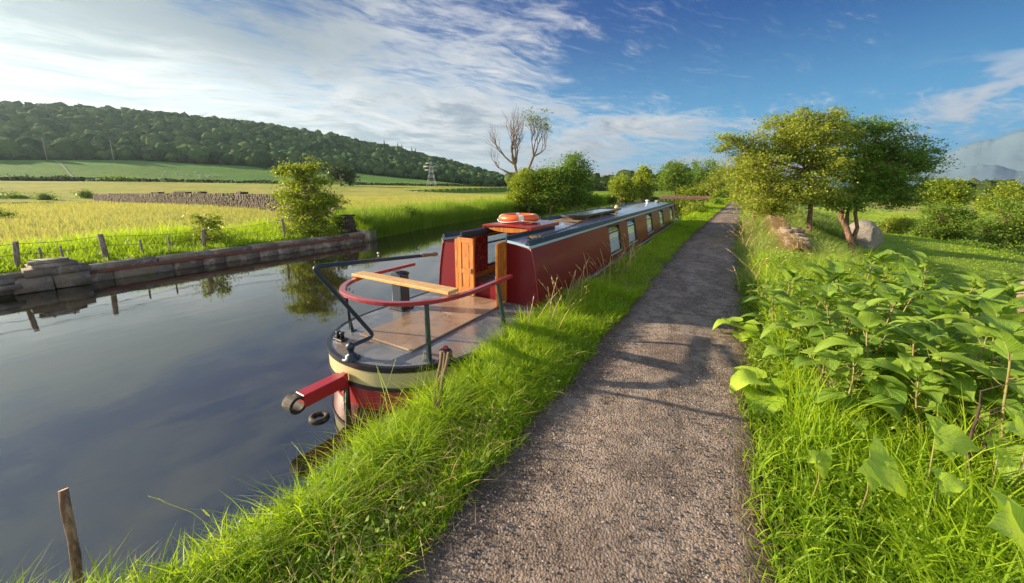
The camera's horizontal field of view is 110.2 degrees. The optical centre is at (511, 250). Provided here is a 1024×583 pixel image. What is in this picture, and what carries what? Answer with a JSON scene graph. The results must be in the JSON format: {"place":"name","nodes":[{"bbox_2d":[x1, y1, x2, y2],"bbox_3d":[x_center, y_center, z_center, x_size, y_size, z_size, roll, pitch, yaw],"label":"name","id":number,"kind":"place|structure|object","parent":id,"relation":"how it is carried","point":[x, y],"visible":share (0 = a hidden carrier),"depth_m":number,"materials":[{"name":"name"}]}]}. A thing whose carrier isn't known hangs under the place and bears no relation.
{"place":"outdoors","nodes":[
{"label":"outdoors","id":0,"kind":"place"},
{"bbox_2d":[0,197,709,582],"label":"canal water","id":1,"kind":"structure","parent":0,"point":[124,401],"depth_m":3.74,"materials":[{"name":"liquid"}]},
{"bbox_2d":[58,488,83,582],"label":"wooden stake","id":2,"kind":"object","parent":1,"relation":"in","point":[70,530],"visible":0.99,"depth_m":1.63,"materials":[{"name":"brown wood"}]},
{"bbox_2d":[282,200,678,414],"bbox_3d":[3.723,-0.473,12.336,2.034,2.225,22.052,6,12,30],"label":"narrowboat","id":3,"kind":"object","parent":1,"relation":"on","point":[403,329],"visible":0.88,"depth_m":4.91,"materials":[{"name":"red paint"}]},
{"bbox_2d":[351,271,458,294],"bbox_3d":[-1.274,0.361,4.098,1.560,0.036,0.170,6,12,30],"label":"plank","id":4,"kind":"object","parent":3,"relation":"on","point":[431,287],"visible":1,"depth_m":4.00,"materials":[{"name":"brown wood"}]},
{"bbox_2d":[458,237,474,295],"bbox_3d":[-0.713,0.251,5.524,0.330,0.890,0.052,8,13,37],"label":"door","id":5,"kind":"structure","parent":3,"relation":"in","point":[466,264],"depth_m":5.51,"materials":[{"name":"brown wood"}]},
{"bbox_2d":[495,241,503,306],"bbox_3d":[-0.177,0.330,5.074,0.052,0.890,0.300,3,10,17],"label":"door","id":6,"kind":"structure","parent":3,"relation":"in","point":[499,247],"depth_m":5.01,"materials":[{"name":"brown wood"}]},
{"bbox_2d":[497,213,540,222],"bbox_3d":[0.125,-0.573,6.314,0.769,0.138,0.769,-1,10,-5],"label":"lifebuoy","id":7,"kind":"object","parent":3,"relation":"on","point":[518,218],"visible":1,"depth_m":6.04,"materials":[{"name":"orange plastic"}]},
{"bbox_2d":[560,208,620,219],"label":"roof panel","id":8,"kind":"structure","parent":3,"relation":"on","point":[584,214],"depth_m":8.69,"materials":[{"name":"black paint"}]},
{"bbox_2d":[608,222,621,255],"bbox_3d":[2.446,-0.286,8.541,0.186,0.682,1.030,6,12,30],"label":"window","id":9,"kind":"structure","parent":3,"relation":"in","point":[614,241],"depth_m":8.64,"materials":[{"name":"glass"}]},
{"bbox_2d":[0,157,1023,582],"bbox_3d":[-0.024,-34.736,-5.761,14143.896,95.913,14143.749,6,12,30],"label":"ground","id":10,"kind":"structure","parent":0,"point":[102,167],"depth_m":85.00,"materials":[{"name":"plant"}]},
{"bbox_2d":[0,176,278,183],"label":"hedge","id":11,"kind":"object","parent":10,"relation":"on","point":[183,180],"visible":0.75,"depth_m":138.62,"materials":[{"name":"plant"}]},
{"bbox_2d":[0,216,343,269],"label":"wire fence","id":12,"kind":"object","parent":10,"relation":"on","point":[16,250],"visible":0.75,"depth_m":8.80,"materials":[{"name":"grey"}]},
{"bbox_2d":[0,216,362,273],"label":"grass","id":13,"kind":"structure","parent":10,"relation":"on","point":[119,247],"depth_m":10.24,"materials":[{"name":"plant"}]},
{"bbox_2d":[0,230,376,295],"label":"canal wall","id":14,"kind":"structure","parent":10,"relation":"on","point":[109,269],"depth_m":10.08,"materials":[{"name":"stone"}]},
{"bbox_2d":[0,256,92,294],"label":"stone pier","id":15,"kind":"structure","parent":14,"relation":"on","point":[47,274],"depth_m":7.61,"materials":[{"name":"stone"}]},
{"bbox_2d":[176,209,246,246],"bbox_3d":[-9.590,-0.474,11.151,1.806,1.626,1.568,0,10,0],"label":"sapling","id":16,"kind":"object","parent":10,"relation":"on","point":[213,221],"visible":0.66,"depth_m":11.23,"materials":[{"name":"green plant"}]},
{"bbox_2d":[93,191,345,214],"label":"dry stone wall","id":17,"kind":"structure","parent":10,"relation":"on","point":[246,199],"depth_m":37.74,"materials":[{"name":"stone"}]},
{"bbox_2d":[0,194,505,251],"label":"hay grass","id":18,"kind":"structure","parent":10,"relation":"on","point":[70,206],"depth_m":23.74,"materials":[{"name":"plant"}]},
{"bbox_2d":[0,100,506,186],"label":"woodland","id":19,"kind":"object","parent":10,"relation":"on","point":[67,132],"visible":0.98,"depth_m":305.41,"materials":[{"name":"plant"}]},
{"bbox_2d":[68,352,440,582],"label":"seed heads","id":20,"kind":"object","parent":10,"relation":"on","point":[205,512],"visible":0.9,"depth_m":2.20,"materials":[{"name":"plant"}]},
{"bbox_2d":[265,155,351,241],"bbox_3d":[-7.809,-1.903,13.707,3.178,3.429,3.257,-4,11,-21],"label":"young tree","id":21,"kind":"object","parent":10,"relation":"on","point":[309,209],"visible":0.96,"depth_m":13.59,"materials":[{"name":"green plant"}]},
{"bbox_2d":[0,273,644,582],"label":"grass","id":22,"kind":"structure","parent":10,"relation":"on","point":[530,392],"depth_m":2.19,"materials":[{"name":"plant"}]},
{"bbox_2d":[322,162,360,185],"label":"tree","id":23,"kind":"object","parent":10,"relation":"on","point":[338,172],"visible":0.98,"depth_m":148.38,"materials":[{"name":"green plant"}]},
{"bbox_2d":[335,214,356,233],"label":"wall end","id":24,"kind":"structure","parent":10,"relation":"on","point":[349,225],"depth_m":14.28,"materials":[{"name":"stone"}]},
{"bbox_2d":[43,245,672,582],"bbox_3d":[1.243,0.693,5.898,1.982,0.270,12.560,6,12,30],"label":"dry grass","id":25,"kind":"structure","parent":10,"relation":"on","point":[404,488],"depth_m":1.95,"materials":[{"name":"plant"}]},
{"bbox_2d":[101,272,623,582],"bbox_3d":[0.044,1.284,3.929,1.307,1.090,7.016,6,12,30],"label":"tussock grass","id":26,"kind":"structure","parent":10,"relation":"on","point":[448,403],"depth_m":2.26,"materials":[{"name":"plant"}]},
{"bbox_2d":[125,251,666,582],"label":"clover","id":27,"kind":"object","parent":10,"relation":"on","point":[370,553],"visible":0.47,"depth_m":1.91,"materials":[{"name":"green plant"}]},
{"bbox_2d":[354,182,494,186],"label":"hedge","id":28,"kind":"object","parent":10,"relation":"on","point":[422,184],"visible":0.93,"depth_m":182.78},
{"bbox_2d":[427,348,452,464],"bbox_3d":[-0.588,1.171,2.922,0.131,0.217,1.308,-1,10,-5],"label":"wooden stake","id":29,"kind":"object","parent":10,"relation":"in","point":[444,357],"visible":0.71,"depth_m":3.22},
{"bbox_2d":[328,191,615,238],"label":"reeds","id":30,"kind":"object","parent":10,"relation":"on","point":[385,223],"visible":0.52,"depth_m":19.34,"materials":[{"name":"plant"}]},
{"bbox_2d":[484,104,553,187],"bbox_3d":[0.549,-8.538,33.366,6.583,9.702,3.177,2,10,9],"label":"bare tree","id":31,"kind":"object","parent":10,"relation":"on","point":[513,162],"visible":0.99,"depth_m":32.78,"materials":[{"name":"brown plant"}]},
{"bbox_2d":[501,166,549,212],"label":"shrub","id":32,"kind":"object","parent":10,"relation":"on","point":[521,195],"visible":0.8,"depth_m":30.40,"materials":[{"name":"green plant"}]},
{"bbox_2d":[524,159,579,212],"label":"shrub","id":33,"kind":"object","parent":10,"relation":"on","point":[552,187],"visible":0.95,"depth_m":29.82,"materials":[{"name":"green plant"}]},
{"bbox_2d":[493,233,652,330],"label":"seed heads","id":34,"kind":"object","parent":10,"relation":"on","point":[616,259],"visible":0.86,"depth_m":5.62,"materials":[{"name":"plant"}]},
{"bbox_2d":[549,150,602,211],"bbox_3d":[5.441,-5.454,30.916,5.469,6.432,5.094,6,12,30],"label":"tree","id":35,"kind":"object","parent":10,"relation":"on","point":[582,192],"visible":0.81,"depth_m":30.33,"materials":[{"name":"green plant"}]},
{"bbox_2d":[384,201,778,582],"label":"towpath","id":36,"kind":"structure","parent":10,"relation":"on","point":[585,569],"depth_m":2.24,"materials":[{"name":"gravel"}]},
{"bbox_2d":[423,234,757,582],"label":"gravel","id":37,"kind":"structure","parent":36,"relation":"on","point":[636,515],"depth_m":2.26,"materials":[{"name":"gravel"}]},
{"bbox_2d":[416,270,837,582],"bbox_3d":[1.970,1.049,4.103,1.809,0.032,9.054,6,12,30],"label":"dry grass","id":38,"kind":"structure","parent":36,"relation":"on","point":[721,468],"depth_m":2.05,"materials":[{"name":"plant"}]},
{"bbox_2d":[504,168,727,190],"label":"distant wood","id":39,"kind":"object","parent":10,"relation":"on","point":[603,181],"visible":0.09,"depth_m":231.32,"materials":[{"name":"plant"}]},
{"bbox_2d":[608,171,644,200],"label":"tree","id":40,"kind":"object","parent":10,"relation":"on","point":[623,188],"visible":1,"depth_m":57.02,"materials":[{"name":"green plant"}]},
{"bbox_2d":[575,222,701,304],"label":"grass","id":41,"kind":"structure","parent":10,"relation":"on","point":[670,237],"depth_m":8.53,"materials":[{"name":"plant"}]},
{"bbox_2d":[631,162,662,200],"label":"tree","id":42,"kind":"object","parent":10,"relation":"on","point":[644,179],"visible":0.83,"depth_m":59.17,"materials":[{"name":"green plant"}]},
{"bbox_2d":[654,159,697,195],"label":"tree","id":43,"kind":"object","parent":10,"relation":"on","point":[679,175],"visible":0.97,"depth_m":96.63,"materials":[{"name":"green plant"}]},
{"bbox_2d":[671,181,712,195],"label":"tree","id":44,"kind":"object","parent":10,"relation":"on","point":[690,191],"visible":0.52,"depth_m":93.91,"materials":[{"name":"green plant"}]},
{"bbox_2d":[671,197,732,228],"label":"grass","id":45,"kind":"structure","parent":10,"relation":"on","point":[698,219],"depth_m":20.86,"materials":[{"name":"plant"}]},
{"bbox_2d":[688,156,727,186],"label":"tree","id":46,"kind":"object","parent":10,"relation":"on","point":[699,175],"visible":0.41,"depth_m":102.47,"materials":[{"name":"green plant"}]},
{"bbox_2d":[696,163,729,195],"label":"tree","id":47,"kind":"object","parent":10,"relation":"on","point":[707,186],"visible":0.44,"depth_m":91.29,"materials":[{"name":"green plant"}]},
{"bbox_2d":[712,317,759,340],"bbox_3d":[2.715,0.960,4.280,0.432,0.227,0.458,-6,11,-29],"label":"butterbur","id":48,"kind":"object","parent":10,"relation":"on","point":[749,329],"visible":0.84,"depth_m":4.24,"materials":[{"name":"green plant"}]},
{"bbox_2d":[730,366,795,417],"bbox_3d":[2.133,1.188,3.001,0.530,0.268,0.561,6,12,30],"label":"butterbur","id":49,"kind":"object","parent":10,"relation":"on","point":[743,376],"visible":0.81,"depth_m":2.96,"materials":[{"name":"green plant"}]},
{"bbox_2d":[741,288,797,338],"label":"leafy plant","id":50,"kind":"object","parent":10,"relation":"on","point":[765,305],"visible":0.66,"depth_m":3.99,"materials":[{"name":"green plant"}]},
{"bbox_2d":[725,217,820,303],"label":"seed heads","id":51,"kind":"object","parent":10,"relation":"on","point":[746,223],"visible":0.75,"depth_m":9.67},
{"bbox_2d":[758,266,807,327],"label":"leafy plant","id":52,"kind":"object","parent":10,"relation":"on","point":[791,276],"visible":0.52,"depth_m":4.29,"materials":[{"name":"green plant"}]},
{"bbox_2d":[701,101,867,236],"bbox_3d":[8.747,-2.424,11.865,4.598,4.696,4.510,6,12,30],"label":"thorn tree","id":53,"kind":"object","parent":10,"relation":"on","point":[771,188],"visible":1,"depth_m":11.10,"materials":[{"name":"green plant"}]},
{"bbox_2d":[758,211,815,257],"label":"dry grass","id":54,"kind":"structure","parent":10,"relation":"on","point":[780,222],"depth_m":9.61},
{"bbox_2d":[765,213,815,254],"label":"dry stone wall","id":55,"kind":"structure","parent":10,"relation":"on","point":[801,233],"depth_m":9.95,"materials":[{"name":"stone"}]},
{"bbox_2d":[757,301,834,375],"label":"leafy plant","id":56,"kind":"object","parent":10,"relation":"on","point":[793,307],"visible":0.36,"depth_m":3.34,"materials":[{"name":"green plant"}]},
{"bbox_2d":[758,281,849,347],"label":"leafy plant","id":57,"kind":"object","parent":10,"relation":"on","point":[803,293],"visible":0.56,"depth_m":3.55,"materials":[{"name":"green plant"}]},
{"bbox_2d":[763,270,851,327],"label":"leafy plant","id":58,"kind":"object","parent":10,"relation":"on","point":[826,278],"visible":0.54,"depth_m":3.82,"materials":[{"name":"green plant"}]},
{"bbox_2d":[775,307,847,388],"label":"leafy plant","id":59,"kind":"object","parent":10,"relation":"on","point":[812,314],"visible":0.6,"depth_m":3.02,"materials":[{"name":"green plant"}]},
{"bbox_2d":[729,207,897,287],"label":"grass","id":60,"kind":"structure","parent":10,"relation":"on","point":[820,244],"depth_m":9.23,"materials":[{"name":"plant"}]},
{"bbox_2d":[780,321,853,399],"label":"leafy plant","id":61,"kind":"object","parent":10,"relation":"on","point":[802,360],"visible":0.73,"depth_m":2.76,"materials":[{"name":"green plant"}]},
{"bbox_2d":[807,447,832,500],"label":"lobed leaf plant","id":62,"kind":"object","parent":10,"relation":"on","point":[822,459],"visible":0.98,"depth_m":1.90,"materials":[{"name":"plant"}]},
{"bbox_2d":[771,283,878,359],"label":"leafy plant","id":63,"kind":"object","parent":10,"relation":"on","point":[828,291],"visible":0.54,"depth_m":3.17,"materials":[{"name":"green plant"}]},
{"bbox_2d":[773,298,901,367],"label":"leafy plant","id":64,"kind":"object","parent":10,"relation":"on","point":[855,309],"visible":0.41,"depth_m":2.89,"materials":[{"name":"green plant"}]},
{"bbox_2d":[800,261,876,317],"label":"leafy plant","id":65,"kind":"object","parent":10,"relation":"on","point":[837,268],"visible":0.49,"depth_m":3.79,"materials":[{"name":"green plant"}]},
{"bbox_2d":[792,343,916,436],"bbox_3d":[2.377,1.032,2.502,0.569,0.687,0.569,3,10,16],"label":"leafy plant","id":66,"kind":"object","parent":10,"relation":"on","point":[854,354],"visible":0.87,"depth_m":2.52,"materials":[{"name":"green plant"}]},
{"bbox_2d":[799,311,917,421],"bbox_3d":[2.593,0.869,2.622,0.771,0.958,0.601,-4,11,-20],"label":"leafy plant","id":67,"kind":"object","parent":10,"relation":"on","point":[867,321],"visible":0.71,"depth_m":2.55,"materials":[{"name":"green plant"}]},
{"bbox_2d":[841,220,882,249],"bbox_3d":[14.084,-0.525,14.406,1.124,1.382,1.090,-3,10,-17],"label":"boulder","id":68,"kind":"object","parent":10,"relation":"on","point":[870,235],"visible":0.6,"depth_m":13.95,"materials":[{"name":"stone"}]},
{"bbox_2d":[825,283,907,357],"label":"leafy plant","id":69,"kind":"object","parent":10,"relation":"on","point":[851,292],"visible":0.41,"depth_m":3.40,"materials":[{"name":"green plant"}]},
{"bbox_2d":[839,252,898,317],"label":"leafy plant","id":70,"kind":"object","parent":10,"relation":"on","point":[869,260],"visible":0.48,"depth_m":4.24,"materials":[{"name":"green plant"}]},
{"bbox_2d":[844,249,911,308],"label":"leafy plant","id":71,"kind":"object","parent":10,"relation":"on","point":[887,258],"visible":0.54,"depth_m":4.17,"materials":[{"name":"green plant"}]},
{"bbox_2d":[825,316,931,412],"bbox_3d":[2.708,0.899,2.748,0.544,0.856,0.584,-3,10,-19],"label":"leafy plant","id":72,"kind":"object","parent":10,"relation":"on","point":[868,373],"visible":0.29,"depth_m":2.66,"materials":[{"name":"green plant"}]},
{"bbox_2d":[828,283,934,371],"bbox_3d":[3.107,0.793,3.064,0.657,0.974,0.745,6,12,30],"label":"leafy plant","id":73,"kind":"object","parent":10,"relation":"on","point":[888,291],"visible":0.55,"depth_m":2.99,"materials":[{"name":"green plant"}]},
{"bbox_2d":[856,433,908,515],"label":"lobed leaf plant","id":74,"kind":"object","parent":10,"relation":"on","point":[878,468],"visible":0.99,"depth_m":1.77,"materials":[{"name":"plant"}]},
{"bbox_2d":[859,264,911,337],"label":"leafy plant","id":75,"kind":"object","parent":10,"relation":"on","point":[886,270],"visible":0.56,"depth_m":3.81,"materials":[{"name":"green plant"}]},
{"bbox_2d":[806,113,965,254],"bbox_3d":[12.033,-2.149,11.933,5.195,4.899,3.627,-5,11,-28],"label":"thorn tree","id":76,"kind":"object","parent":10,"relation":"on","point":[885,180],"visible":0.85,"depth_m":11.54,"materials":[{"name":"green plant"}]},
{"bbox_2d":[875,211,921,234],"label":"bush","id":77,"kind":"object","parent":10,"relation":"on","point":[901,224],"visible":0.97,"depth_m":23.66,"materials":[{"name":"green plant"}]},
{"bbox_2d":[859,274,950,334],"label":"leafy plant","id":78,"kind":"object","parent":10,"relation":"on","point":[913,281],"visible":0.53,"depth_m":3.46,"materials":[{"name":"green plant"}]},
{"bbox_2d":[869,256,942,319],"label":"leafy plant","id":79,"kind":"object","parent":10,"relation":"on","point":[909,266],"visible":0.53,"depth_m":3.66,"materials":[{"name":"green plant"}]},
{"bbox_2d":[850,328,965,412],"bbox_3d":[2.821,0.938,2.604,0.573,0.826,0.569,-1,10,-8],"label":"leafy plant","id":80,"kind":"object","parent":10,"relation":"on","point":[906,355],"visible":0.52,"depth_m":2.47,"materials":[{"name":"green plant"}]},
{"bbox_2d":[860,359,964,456],"bbox_3d":[2.604,1.056,2.333,0.478,0.706,0.455,-3,10,-17],"label":"leafy plant","id":81,"kind":"object","parent":10,"relation":"on","point":[925,375],"visible":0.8,"depth_m":2.29,"materials":[{"name":"green plant"}]},
{"bbox_2d":[874,249,959,312],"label":"leafy plant","id":82,"kind":"object","parent":10,"relation":"on","point":[922,256],"visible":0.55,"depth_m":3.80,"materials":[{"name":"green plant"}]},
{"bbox_2d":[812,210,1023,320],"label":"meadow grass","id":83,"kind":"structure","parent":10,"relation":"on","point":[944,243],"depth_m":14.42,"materials":[{"name":"plant"}]},
{"bbox_2d":[872,293,988,386],"bbox_3d":[3.228,0.805,2.745,0.719,1.052,0.647,-3,10,-17],"label":"leafy plant","id":84,"kind":"object","parent":10,"relation":"on","point":[940,306],"visible":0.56,"depth_m":2.69,"materials":[{"name":"green plant"}]},
{"bbox_2d":[870,320,1022,434],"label":"leafy plant","id":85,"kind":"object","parent":10,"relation":"on","point":[971,391],"visible":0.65,"depth_m":2.29,"materials":[{"name":"green plant"}]},
{"bbox_2d":[911,174,982,208],"bbox_3d":[36.251,-3.694,30.142,4.273,5.438,3.999,6,12,30],"label":"tree","id":86,"kind":"object","parent":10,"relation":"on","point":[958,194],"visible":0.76,"depth_m":29.34,"materials":[{"name":"green plant"}]},
{"bbox_2d":[927,466,967,521],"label":"lobed leaf plant","id":87,"kind":"object","parent":10,"relation":"on","point":[949,484],"visible":0.93,"depth_m":1.74,"materials":[{"name":"plant"}]},
{"bbox_2d":[909,202,986,240],"bbox_3d":[30.191,-1.758,25.106,4.674,3.595,3.826,6,12,30],"label":"tree","id":88,"kind":"object","parent":10,"relation":"on","point":[937,227],"visible":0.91,"depth_m":24.66,"materials":[{"name":"green plant"}]},
{"bbox_2d":[920,413,979,496],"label":"lobed leaf plant","id":89,"kind":"object","parent":10,"relation":"on","point":[950,441],"visible":1,"depth_m":1.83,"materials":[{"name":"plant"}]},
{"bbox_2d":[886,319,1023,439],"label":"leafy plant","id":90,"kind":"object","parent":10,"relation":"on","point":[999,373],"visible":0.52,"depth_m":2.27,"materials":[{"name":"green plant"}]},
{"bbox_2d":[900,287,1011,373],"bbox_3d":[3.450,0.780,2.781,0.644,1.095,0.562,-6,11,-30],"label":"leafy plant","id":91,"kind":"object","parent":10,"relation":"on","point":[971,307],"visible":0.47,"depth_m":2.66,"materials":[{"name":"green plant"}]},
{"bbox_2d":[930,273,990,327],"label":"leafy plant","id":92,"kind":"object","parent":10,"relation":"on","point":[970,286],"visible":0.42,"depth_m":3.47,"materials":[{"name":"green plant"}]},
{"bbox_2d":[909,313,1023,483],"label":"leafy plant","id":93,"kind":"object","parent":10,"relation":"on","point":[1008,344],"visible":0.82,"depth_m":2.05,"materials":[{"name":"green plant"}]},
{"bbox_2d":[929,296,1023,418],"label":"leafy plant","id":94,"kind":"object","parent":10,"relation":"on","point":[1000,309],"visible":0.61,"depth_m":2.43,"materials":[{"name":"green plant"}]},
{"bbox_2d":[932,269,1023,342],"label":"leafy plant","id":95,"kind":"object","parent":10,"relation":"on","point":[981,282],"visible":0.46,"depth_m":2.98,"materials":[{"name":"green plant"}]},
{"bbox_2d":[943,278,1023,390],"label":"leafy plant","id":96,"kind":"object","parent":10,"relation":"on","point":[1010,292],"visible":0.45,"depth_m":2.63,"materials":[{"name":"green plant"}]},
{"bbox_2d":[952,356,1023,435],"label":"leafy plant","id":97,"kind":"object","parent":10,"relation":"on","point":[994,382],"visible":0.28,"depth_m":2.30,"materials":[{"name":"green plant"}]},
{"bbox_2d":[956,195,1023,250],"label":"tree","id":98,"kind":"object","parent":10,"relation":"on","point":[1005,227],"visible":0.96,"depth_m":21.87,"materials":[{"name":"green plant"}]},
{"bbox_2d":[960,178,1022,200],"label":"distant wood","id":99,"kind":"object","parent":10,"relation":"on","point":[985,184],"visible":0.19,"depth_m":193.11,"materials":[{"name":"plant"}]},
{"bbox_2d":[966,379,1023,499],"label":"woody stem","id":100,"kind":"object","parent":10,"relation":"on","point":[972,430],"visible":0.64,"depth_m":1.99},
{"bbox_2d":[969,270,1023,335],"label":"leafy plant","id":101,"kind":"object","parent":10,"relation":"on","point":[1007,277],"visible":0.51,"depth_m":3.33,"materials":[{"name":"green plant"}]},
{"bbox_2d":[970,176,1023,214],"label":"tree","id":102,"kind":"object","parent":10,"relation":"on","point":[1007,194],"visible":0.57,"depth_m":31.98,"materials":[{"name":"green plant"}]},
{"bbox_2d":[985,444,1017,497],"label":"lobed leaf plant","id":103,"kind":"object","parent":10,"relation":"on","point":[1002,455],"visible":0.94,"depth_m":1.86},
{"bbox_2d":[986,487,1023,568],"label":"lobed leaf plant","id":104,"kind":"object","parent":10,"relation":"on","point":[1007,520],"visible":0.95,"depth_m":1.48,"materials":[{"name":"plant"}]},
{"bbox_2d":[1001,406,1023,495],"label":"lobed leaf plant","id":105,"kind":"object","parent":10,"relation":"on","point":[1015,426],"visible":0.96,"depth_m":1.80,"materials":[{"name":"plant"}]},
{"bbox_2d":[0,0,1023,186],"label":"sky","id":106,"kind":"structure","parent":0,"point":[626,84],"materials":[{"name":"blue"}]},
{"bbox_2d":[737,204,842,236],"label":"grass","id":107,"kind":"structure","parent":0,"point":[822,222],"depth_m":15.64,"materials":[{"name":"plant"}]},
{"bbox_2d":[723,242,1023,582],"bbox_3d":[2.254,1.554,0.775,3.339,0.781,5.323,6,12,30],"label":"grass","id":108,"kind":"structure","parent":0,"point":[964,535],"depth_m":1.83,"materials":[{"name":"plant"}]},
{"bbox_2d":[906,165,1023,186],"bbox_3d":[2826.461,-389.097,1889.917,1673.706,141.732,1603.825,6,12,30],"label":"foothills","id":109,"kind":"structure","parent":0,"point":[984,172],"depth_m":1939.24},
{"bbox_2d":[907,129,1023,176],"bbox_3d":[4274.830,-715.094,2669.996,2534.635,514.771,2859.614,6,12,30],"label":"mountains","id":110,"kind":"structure","parent":0,"point":[1007,151],"depth_m":2750.63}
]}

